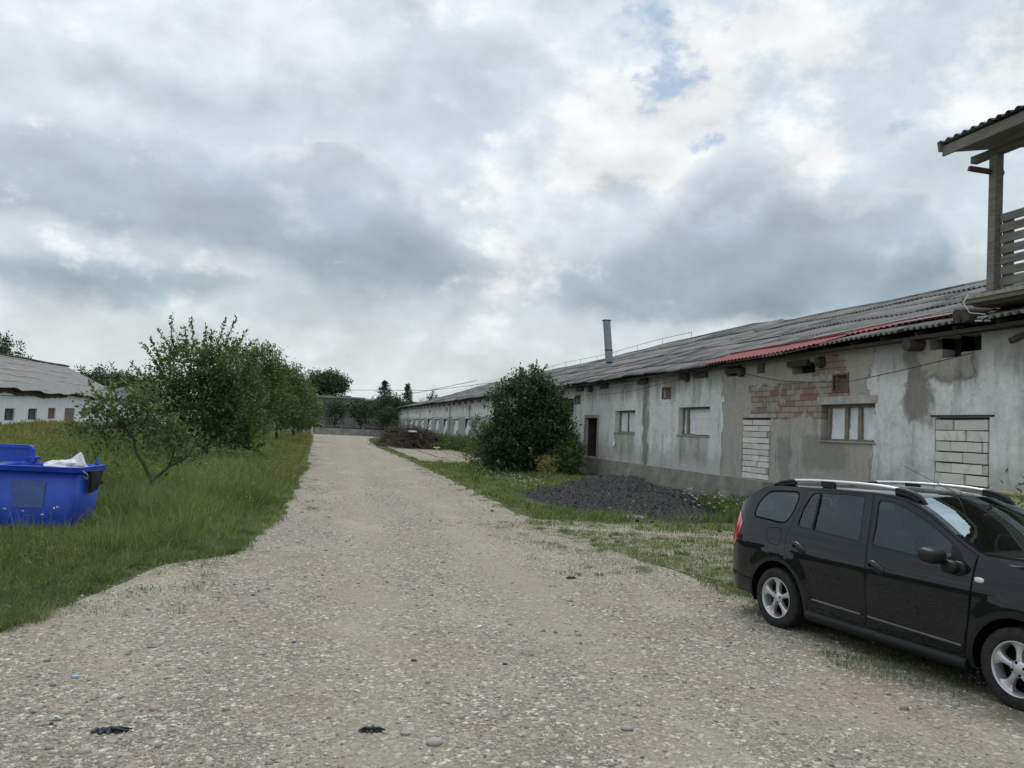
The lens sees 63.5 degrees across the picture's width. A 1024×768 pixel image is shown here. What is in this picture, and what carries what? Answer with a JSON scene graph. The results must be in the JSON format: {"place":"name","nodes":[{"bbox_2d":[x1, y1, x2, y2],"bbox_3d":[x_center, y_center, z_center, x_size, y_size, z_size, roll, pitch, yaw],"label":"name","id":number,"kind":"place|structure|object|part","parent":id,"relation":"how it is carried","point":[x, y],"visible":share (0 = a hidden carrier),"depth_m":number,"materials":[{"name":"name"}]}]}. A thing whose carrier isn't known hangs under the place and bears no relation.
{"place":"outdoors","nodes":[
{"label":"outdoors","id":0,"kind":"place"},
{"bbox_2d":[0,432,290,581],"bbox_3d":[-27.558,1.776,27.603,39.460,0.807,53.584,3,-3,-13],"label":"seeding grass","id":1,"kind":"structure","parent":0,"point":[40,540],"depth_m":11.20,"materials":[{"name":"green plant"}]},
{"bbox_2d":[0,423,308,611],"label":"tussock grass","id":2,"kind":"structure","parent":0,"point":[146,493],"depth_m":14.20,"materials":[{"name":"green plant"}]},
{"bbox_2d":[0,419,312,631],"bbox_3d":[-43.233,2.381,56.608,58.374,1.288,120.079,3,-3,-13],"label":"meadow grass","id":3,"kind":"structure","parent":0,"point":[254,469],"depth_m":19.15,"materials":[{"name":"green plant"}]},
{"bbox_2d":[112,385,207,418],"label":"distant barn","id":4,"kind":"structure","parent":0,"point":[120,392],"depth_m":134.77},
{"bbox_2d":[316,393,364,428],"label":"grey building","id":5,"kind":"structure","parent":0,"point":[350,423],"depth_m":166.39,"materials":[{"name":"paint"}]},
{"bbox_2d":[242,373,494,390],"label":"cable","id":6,"kind":"object","parent":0,"point":[409,390],"visible":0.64,"depth_m":110.05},
{"bbox_2d":[1,434,753,618],"bbox_3d":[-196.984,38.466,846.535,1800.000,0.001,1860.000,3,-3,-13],"label":"ground","id":7,"kind":"structure","parent":0,"point":[457,482],"depth_m":18.43,"materials":[{"name":"grey gravel"}]},
{"bbox_2d":[0,330,32,357],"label":"broadleaf tree","id":8,"kind":"object","parent":7,"relation":"on","point":[5,348],"visible":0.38,"depth_m":180.40,"materials":[{"name":"green plant"}]},
{"bbox_2d":[0,517,104,546],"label":"tall grass","id":9,"kind":"structure","parent":7,"relation":"on","point":[38,537],"depth_m":11.87,"materials":[{"name":"green plant"}]},
{"bbox_2d":[0,444,106,528],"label":"dumpster","id":10,"kind":"object","parent":7,"relation":"on","point":[28,480],"visible":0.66,"depth_m":12.89,"materials":[{"name":"blue plastic"}]},
{"bbox_2d":[44,452,87,466],"bbox_3d":[-7.226,1.237,13.369,0.706,0.296,0.442,3,-3,-13],"label":"plastic bag","id":11,"kind":"object","parent":10,"relation":"in","point":[77,460],"visible":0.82,"depth_m":13.29,"materials":[{"name":"white plastic"}]},
{"bbox_2d":[0,354,126,424],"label":"white barn","id":12,"kind":"structure","parent":7,"relation":"on","point":[28,382],"depth_m":80.77,"materials":[{"name":"white paint"}]},
{"bbox_2d":[4,408,12,420],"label":"window","id":13,"kind":"structure","parent":12,"relation":"in","point":[7,417],"depth_m":68.76,"materials":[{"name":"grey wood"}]},
{"bbox_2d":[28,408,35,419],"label":"window","id":14,"kind":"structure","parent":12,"relation":"in","point":[31,414],"depth_m":74.28,"materials":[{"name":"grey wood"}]},
{"bbox_2d":[48,408,53,418],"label":"window","id":15,"kind":"structure","parent":12,"relation":"in","point":[50,410],"depth_m":79.44,"materials":[{"name":"brown wood"}]},
{"bbox_2d":[64,408,73,422],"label":"door","id":16,"kind":"structure","parent":12,"relation":"in","point":[69,413],"depth_m":84.89,"materials":[{"name":"brown wood"}]},
{"bbox_2d":[0,417,139,442],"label":"tall weeds","id":17,"kind":"object","parent":7,"relation":"on","point":[42,424],"visible":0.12,"depth_m":54.36,"materials":[{"name":"green plant"}]},
{"bbox_2d":[79,420,111,427],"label":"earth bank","id":18,"kind":"structure","parent":7,"relation":"on","point":[97,422],"depth_m":65.50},
{"bbox_2d":[0,429,197,490],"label":"yellow weeds","id":19,"kind":"object","parent":7,"relation":"on","point":[27,439],"visible":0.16,"depth_m":29.17,"materials":[{"name":"plant"}]},
{"bbox_2d":[73,361,140,388],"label":"broadleaf tree","id":20,"kind":"object","parent":7,"relation":"on","point":[98,376],"visible":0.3,"depth_m":173.14,"materials":[{"name":"green plant"}]},
{"bbox_2d":[42,420,207,479],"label":"leafy weeds","id":21,"kind":"object","parent":7,"relation":"on","point":[117,463],"visible":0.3,"depth_m":27.55,"materials":[{"name":"green plant"}]},
{"bbox_2d":[1,437,270,515],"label":"wild carrot flowers","id":22,"kind":"object","parent":7,"relation":"on","point":[124,464],"visible":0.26,"depth_m":12.51,"materials":[{"name":"white plant"}]},
{"bbox_2d":[110,370,164,388],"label":"broadleaf tree","id":23,"kind":"object","parent":7,"relation":"on","point":[131,379],"visible":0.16,"depth_m":169.50,"materials":[{"name":"green plant"}]},
{"bbox_2d":[64,367,223,485],"bbox_3d":[-7.698,1.125,17.396,3.071,2.933,1.672,4,-4,-30],"label":"apple tree","id":24,"kind":"object","parent":7,"relation":"on","point":[126,424],"visible":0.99,"depth_m":17.23,"materials":[{"name":"green plant"}]},
{"bbox_2d":[132,422,172,433],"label":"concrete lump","id":25,"kind":"object","parent":7,"relation":"on","point":[150,428],"visible":0.04,"depth_m":50.59,"materials":[{"name":"grey concrete"}]},
{"bbox_2d":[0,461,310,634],"bbox_3d":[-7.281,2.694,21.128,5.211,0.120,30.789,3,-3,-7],"label":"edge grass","id":26,"kind":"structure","parent":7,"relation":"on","point":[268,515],"depth_m":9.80,"materials":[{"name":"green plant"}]},
{"bbox_2d":[122,313,282,462],"bbox_3d":[-11.195,0.241,30.150,5.716,5.754,3.737,3,-3,-13],"label":"apple tree","id":27,"kind":"object","parent":7,"relation":"on","point":[225,421],"visible":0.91,"depth_m":29.75,"materials":[{"name":"green plant"}]},
{"bbox_2d":[197,339,299,441],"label":"fruit tree","id":28,"kind":"object","parent":7,"relation":"on","point":[273,375],"visible":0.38,"depth_m":44.28,"materials":[{"name":"green plant"}]},
{"bbox_2d":[192,432,311,489],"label":"road edge weeds","id":29,"kind":"object","parent":7,"relation":"on","point":[305,435],"visible":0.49,"depth_m":33.01,"materials":[{"name":"green plant"}]},
{"bbox_2d":[130,419,390,436],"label":"perimeter wall","id":30,"kind":"structure","parent":7,"relation":"on","point":[348,431],"depth_m":114.49,"materials":[{"name":"concrete"}]},
{"bbox_2d":[16,429,553,502],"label":"yellow flowers","id":31,"kind":"object","parent":7,"relation":"on","point":[260,487],"visible":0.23,"depth_m":17.91,"materials":[{"name":"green plant"}]},
{"bbox_2d":[255,361,319,438],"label":"fruit tree","id":32,"kind":"object","parent":7,"relation":"on","point":[294,421],"visible":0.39,"depth_m":57.41,"materials":[{"name":"green plant"}]},
{"bbox_2d":[272,395,322,432],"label":"fruit tree","id":33,"kind":"object","parent":7,"relation":"on","point":[307,420],"visible":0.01,"depth_m":88.98,"materials":[{"name":"green plant"}]},
{"bbox_2d":[273,375,325,435],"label":"fruit tree","id":34,"kind":"object","parent":7,"relation":"on","point":[313,391],"visible":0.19,"depth_m":72.39,"materials":[{"name":"green plant"}]},
{"bbox_2d":[305,367,353,396],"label":"broadleaf tree","id":35,"kind":"object","parent":7,"relation":"on","point":[336,380],"visible":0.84,"depth_m":178.79,"materials":[{"name":"green plant"}]},
{"bbox_2d":[320,398,351,426],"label":"broadleaf tree","id":36,"kind":"object","parent":7,"relation":"on","point":[333,407],"visible":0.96,"depth_m":120.71,"materials":[{"name":"green plant"}]},
{"bbox_2d":[317,416,393,428],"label":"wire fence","id":37,"kind":"object","parent":7,"relation":"on","point":[359,419],"visible":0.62,"depth_m":116.10,"materials":[{"name":"grey metal"}]},
{"bbox_2d":[344,397,379,427],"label":"broadleaf tree","id":38,"kind":"object","parent":7,"relation":"on","point":[360,411],"visible":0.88,"depth_m":123.36,"materials":[{"name":"green plant"}]},
{"bbox_2d":[364,380,396,428],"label":"conifer","id":39,"kind":"object","parent":7,"relation":"on","point":[384,389],"visible":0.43,"depth_m":130.65,"materials":[{"name":"green plant"}]},
{"bbox_2d":[371,404,403,436],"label":"broadleaf tree","id":40,"kind":"object","parent":7,"relation":"on","point":[387,414],"visible":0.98,"depth_m":113.58,"materials":[{"name":"green plant"}]},
{"bbox_2d":[372,390,406,426],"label":"broadleaf tree","id":41,"kind":"object","parent":7,"relation":"on","point":[390,402],"visible":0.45,"depth_m":128.40,"materials":[{"name":"green plant"}]},
{"bbox_2d":[391,396,411,426],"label":"broadleaf tree","id":42,"kind":"object","parent":7,"relation":"on","point":[404,403],"visible":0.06,"depth_m":133.00,"materials":[{"name":"green plant"}]},
{"bbox_2d":[396,383,415,419],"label":"conifer","id":43,"kind":"object","parent":7,"relation":"on","point":[407,387],"visible":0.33,"depth_m":137.49,"materials":[{"name":"green plant"}]},
{"bbox_2d":[367,421,454,449],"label":"brush pile","id":44,"kind":"object","parent":7,"relation":"on","point":[399,436],"visible":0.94,"depth_m":65.27,"materials":[{"name":"brown plant"}]},
{"bbox_2d":[419,388,437,401],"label":"broadleaf tree","id":45,"kind":"object","parent":7,"relation":"on","point":[432,394],"visible":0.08,"depth_m":149.92,"materials":[{"name":"green plant"}]},
{"bbox_2d":[428,439,454,449],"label":"brush weeds","id":46,"kind":"object","parent":7,"relation":"on","point":[445,445],"visible":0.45,"depth_m":63.58,"materials":[{"name":"green plant"}]},
{"bbox_2d":[423,429,522,453],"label":"wall weeds","id":47,"kind":"object","parent":7,"relation":"on","point":[459,442],"depth_m":63.45,"materials":[{"name":"green plant"}]},
{"bbox_2d":[458,412,498,465],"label":"shrub","id":48,"kind":"object","parent":7,"relation":"on","point":[477,426],"visible":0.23,"depth_m":40.38,"materials":[{"name":"green plant"}]},
{"bbox_2d":[465,358,581,472],"bbox_3d":[0.557,1.427,36.349,5.081,5.257,4.080,3,-3,-13],"label":"elder bush","id":49,"kind":"object","parent":7,"relation":"on","point":[536,423],"visible":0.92,"depth_m":35.73,"materials":[{"name":"green plant"}]},
{"bbox_2d":[535,454,556,478],"bbox_3d":[1.288,3.121,30.539,0.940,1.092,1.132,3,-3,-13],"label":"goldenrod","id":50,"kind":"object","parent":7,"relation":"on","point":[543,466],"visible":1,"depth_m":30.56,"materials":[{"name":"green plant"}]},
{"bbox_2d":[538,425,589,474],"bbox_3d":[2.189,2.880,35.225,2.364,2.295,2.102,3,-3,-13],"label":"shrub","id":51,"kind":"object","parent":7,"relation":"on","point":[572,454],"visible":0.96,"depth_m":35.00,"materials":[{"name":"green plant"}]},
{"bbox_2d":[480,474,728,531],"bbox_3d":[2.578,2.935,22.703,7.560,0.862,12.678,3,-3,-13],"label":"cinder heap","id":52,"kind":"object","parent":7,"relation":"on","point":[632,493],"visible":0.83,"depth_m":21.73,"materials":[{"name":"grey gravel"}]},
{"bbox_2d":[478,467,743,511],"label":"white flowers","id":53,"kind":"object","parent":7,"relation":"on","point":[678,497],"visible":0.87,"depth_m":22.29,"materials":[{"name":"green plant"}]},
{"bbox_2d":[489,481,750,594],"bbox_3d":[2.724,3.298,23.312,7.142,0.104,33.879,3,-3,-13],"label":"clover","id":54,"kind":"object","parent":7,"relation":"on","point":[665,545],"visible":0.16,"depth_m":13.87,"materials":[{"name":"green plant"}]},
{"bbox_2d":[366,437,980,696],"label":"verge grass","id":55,"kind":"structure","parent":7,"relation":"on","point":[559,477],"depth_m":18.56,"materials":[{"name":"green plant"}]},
{"bbox_2d":[396,272,1023,526],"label":"long barn","id":56,"kind":"structure","parent":7,"relation":"on","point":[722,428],"depth_m":21.59,"materials":[{"name":"white paint"}]},
{"bbox_2d":[362,380,476,400],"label":"cable","id":57,"kind":"object","parent":56,"relation":"attached to","point":[418,392],"visible":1,"depth_m":100.39,"materials":[{"name":"black rubber"}]},
{"bbox_2d":[427,418,431,429],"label":"window","id":58,"kind":"structure","parent":56,"relation":"in","point":[429,422],"depth_m":92.33,"materials":[{"name":"white glass"}]},
{"bbox_2d":[434,418,438,431],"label":"window","id":59,"kind":"structure","parent":56,"relation":"in","point":[437,419],"depth_m":86.20,"materials":[{"name":"white glass"}]},
{"bbox_2d":[443,418,447,434],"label":"window","id":60,"kind":"structure","parent":56,"relation":"in","point":[445,423],"depth_m":80.43,"materials":[{"name":"white glass"}]},
{"bbox_2d":[453,418,458,434],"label":"window","id":61,"kind":"structure","parent":56,"relation":"in","point":[456,420],"depth_m":74.30,"materials":[{"name":"white glass"}]},
{"bbox_2d":[464,417,471,435],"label":"window","id":62,"kind":"structure","parent":56,"relation":"in","point":[468,427],"depth_m":68.53,"materials":[{"name":"white glass"}]},
{"bbox_2d":[558,399,573,411],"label":"duct box","id":63,"kind":"object","parent":56,"relation":"attached to","point":[572,404],"visible":0.2,"depth_m":40.03,"materials":[{"name":"metal"}]},
{"bbox_2d":[583,415,598,457],"bbox_3d":[4.031,2.354,37.326,1.040,1.880,1.960,3,-3,-13],"label":"doorway","id":64,"kind":"structure","parent":56,"relation":"in","point":[593,426],"depth_m":37.96,"materials":[{"name":"concrete"}]},
{"bbox_2d":[612,411,634,445],"bbox_3d":[4.576,1.798,33.330,0.270,1.449,2.510,3,-3,-13],"label":"window","id":65,"kind":"structure","parent":56,"relation":"in","point":[627,418],"depth_m":33.53,"materials":[{"name":"white glass"}]},
{"bbox_2d":[574,372,699,390],"bbox_3d":[4.416,0.006,33.293,0.117,0.209,14.201,3,-3,-13],"label":"cable","id":66,"kind":"object","parent":56,"relation":"attached to","point":[638,383],"visible":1,"depth_m":31.31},
{"bbox_2d":[577,369,709,394],"bbox_3d":[4.606,0.059,32.451,0.117,0.548,13.922,3,-3,-13],"label":"cable","id":67,"kind":"object","parent":56,"relation":"attached to","point":[647,387],"visible":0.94,"depth_m":30.22,"materials":[{"name":"black rubber"}]},
{"bbox_2d":[676,407,709,436],"bbox_3d":[6.034,1.239,27.153,0.269,0.963,2.400,3,-3,-13],"label":"window","id":68,"kind":"structure","parent":56,"relation":"in","point":[695,419],"depth_m":27.16,"materials":[{"name":"white glass"}]},
{"bbox_2d":[741,414,775,480],"bbox_3d":[6.912,1.751,23.111,0.186,1.820,1.900,3,-3,-13],"label":"blocked doorway","id":69,"kind":"structure","parent":56,"relation":"in","point":[756,435],"depth_m":23.13,"materials":[{"name":"brick"}]},
{"bbox_2d":[817,395,877,443],"bbox_3d":[7.860,0.830,19.313,0.265,1.084,2.250,3,-3,-13],"label":"window","id":70,"kind":"structure","parent":56,"relation":"in","point":[846,423],"depth_m":19.32,"materials":[{"name":"white glass"}]},
{"bbox_2d":[728,352,972,381],"bbox_3d":[7.470,-0.329,20.017,0.055,0.667,9.653,3,-3,-12],"label":"cable","id":71,"kind":"object","parent":56,"relation":"attached to","point":[867,377],"visible":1,"depth_m":17.84,"materials":[{"name":"black rubber"}]},
{"bbox_2d":[930,415,994,499],"bbox_3d":[8.616,1.469,15.782,0.183,1.752,1.600,3,-3,-13],"label":"blocked doorway","id":72,"kind":"structure","parent":56,"relation":"in","point":[963,445],"depth_m":15.73,"materials":[{"name":"white brick"}]},
{"bbox_2d":[937,105,1023,343],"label":"wooden balcony","id":73,"kind":"structure","parent":56,"relation":"attached to","point":[998,137],"depth_m":14.94,"materials":[{"name":"grey wood"}]},
{"bbox_2d":[963,295,990,321],"bbox_3d":[8.343,-1.376,14.850,0.251,0.530,0.460,4,-4,-31],"label":"coiled wire","id":74,"kind":"object","parent":73,"relation":"hanging from","point":[976,313],"visible":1,"depth_m":14.80,"materials":[{"name":"white paint"}]},
{"bbox_2d":[967,166,1004,175],"bbox_3d":[8.734,-3.917,15.203,0.662,0.184,0.126,2,-3,6],"label":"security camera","id":75,"kind":"object","parent":73,"relation":"attached to","point":[982,170],"visible":1,"depth_m":15.18,"materials":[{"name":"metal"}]},
{"bbox_2d":[700,489,747,514],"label":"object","id":76,"kind":"object","parent":7,"relation":"on","point":[710,503],"visible":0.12,"depth_m":21.31,"materials":[{"name":"green plant"}]},
{"bbox_2d":[988,468,1023,506],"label":"shrub","id":77,"kind":"object","parent":7,"relation":"on","point":[1022,497],"visible":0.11,"depth_m":12.26,"materials":[{"name":"green plant"}]},
{"bbox_2d":[363,399,417,429],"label":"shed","id":78,"kind":"structure","parent":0,"point":[365,425],"depth_m":187.48,"materials":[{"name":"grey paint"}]},
{"bbox_2d":[387,446,498,466],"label":"pavement","id":79,"kind":"structure","parent":0,"point":[424,455],"depth_m":53.46,"materials":[{"name":"concrete"}]},
{"bbox_2d":[0,434,1023,767],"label":"road","id":80,"kind":"structure","parent":0,"point":[360,462],"depth_m":6.77,"materials":[{"name":"grey gravel"}]},
{"bbox_2d":[50,715,62,719],"bbox_3d":[-2.842,2.078,5.160,0.075,0.033,0.042,3,-3,-13],"label":"paper scrap","id":81,"kind":"object","parent":80,"relation":"on","point":[55,717],"visible":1,"depth_m":5.15,"materials":[{"name":"white paper"}]},
{"bbox_2d":[90,725,132,733],"bbox_3d":[-2.426,2.089,5.017,0.235,0.033,0.123,3,-3,-13],"label":"rag","id":82,"kind":"object","parent":80,"relation":"on","point":[115,729],"visible":1,"depth_m":5.00,"materials":[{"name":"black fabric"}]},
{"bbox_2d":[154,714,163,717],"bbox_3d":[-2.256,2.123,5.288,0.057,0.024,0.037,3,-3,-13],"label":"cobble","id":83,"kind":"object","parent":80,"relation":"on","point":[158,715],"visible":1,"depth_m":5.28,"materials":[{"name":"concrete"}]},
{"bbox_2d":[358,724,384,732],"bbox_3d":[-0.883,2.169,5.207,0.170,0.034,0.082,3,-3,-13],"label":"rag","id":84,"kind":"object","parent":80,"relation":"on","point":[372,729],"visible":1,"depth_m":5.20,"materials":[{"name":"black fabric"}]},
{"bbox_2d":[401,730,410,734],"bbox_3d":[-0.664,2.188,5.184,0.066,0.029,0.052,3,-3,-13],"label":"cobble","id":85,"kind":"object","parent":80,"relation":"on","point":[405,732],"visible":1,"depth_m":5.17,"materials":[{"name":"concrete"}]},
{"bbox_2d":[426,737,442,745],"bbox_3d":[-0.473,2.184,5.053,0.103,0.050,0.090,3,-3,-13],"label":"cobble","id":86,"kind":"object","parent":80,"relation":"on","point":[434,741],"visible":1,"depth_m":5.03,"materials":[{"name":"stone"}]},
{"bbox_2d":[2,447,990,695],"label":"grass tufts","id":87,"kind":"object","parent":80,"relation":"on","point":[643,568],"visible":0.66,"depth_m":11.42,"materials":[{"name":"green plant"}]},
{"bbox_2d":[621,725,633,730],"bbox_3d":[0.758,2.264,5.444,0.084,0.036,0.070,3,-3,-13],"label":"cobble","id":88,"kind":"object","parent":80,"relation":"on","point":[627,728],"visible":1,"depth_m":5.42,"materials":[{"name":"stone"}]},
{"bbox_2d":[733,465,1023,711],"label":"estate car","id":89,"kind":"object","parent":80,"relation":"on","point":[932,577],"visible":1,"depth_m":7.80,"materials":[{"name":"black paint"}]},
{"bbox_3d":[3.256,1.381,9.789,1.365,0.270,0.416,4,-3,-23],"label":"rear window","id":90,"kind":"part","parent":89,"relation":"part of","materials":[{"name":"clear glass"}]},
{"bbox_3d":[3.126,1.649,8.148,0.236,1.189,1.062,4,-3,-23],"label":"door","id":91,"kind":"part","parent":89,"relation":"part of","materials":[{"name":"black paint"}]},
{"bbox_3d":[4.163,1.400,9.493,0.113,0.314,0.568,4,-3,-23],"label":"side window","id":92,"kind":"part","parent":89,"relation":"part of","materials":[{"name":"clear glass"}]},
{"bbox_3d":[3.531,1.622,7.214,0.242,1.204,1.173,4,-3,-23],"label":"door","id":93,"kind":"part","parent":89,"relation":"part of","materials":[{"name":"black paint"}]},
{"bbox_3d":[4.506,1.744,8.747,0.236,1.189,1.062,4,-3,-23],"label":"door","id":94,"kind":"part","parent":89,"relation":"part of","materials":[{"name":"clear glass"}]},
{"bbox_3d":[4.909,1.717,7.813,0.214,1.204,1.175,4,-3,-24],"label":"door","id":95,"kind":"part","parent":89,"relation":"part of","materials":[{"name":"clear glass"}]},
{"bbox_2d":[0,0,1023,401],"label":"sky","id":96,"kind":"structure","parent":0,"point":[423,194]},
{"bbox_2d":[529,518,733,582],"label":"mossy ground","id":97,"kind":"structure","parent":0,"point":[647,549],"depth_m":14.69,"materials":[{"name":"green plant"}]},
{"bbox_2d":[531,523,737,538],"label":"side path","id":98,"kind":"structure","parent":0,"point":[641,531],"depth_m":16.46,"materials":[{"name":"grey gravel"}]}
]}

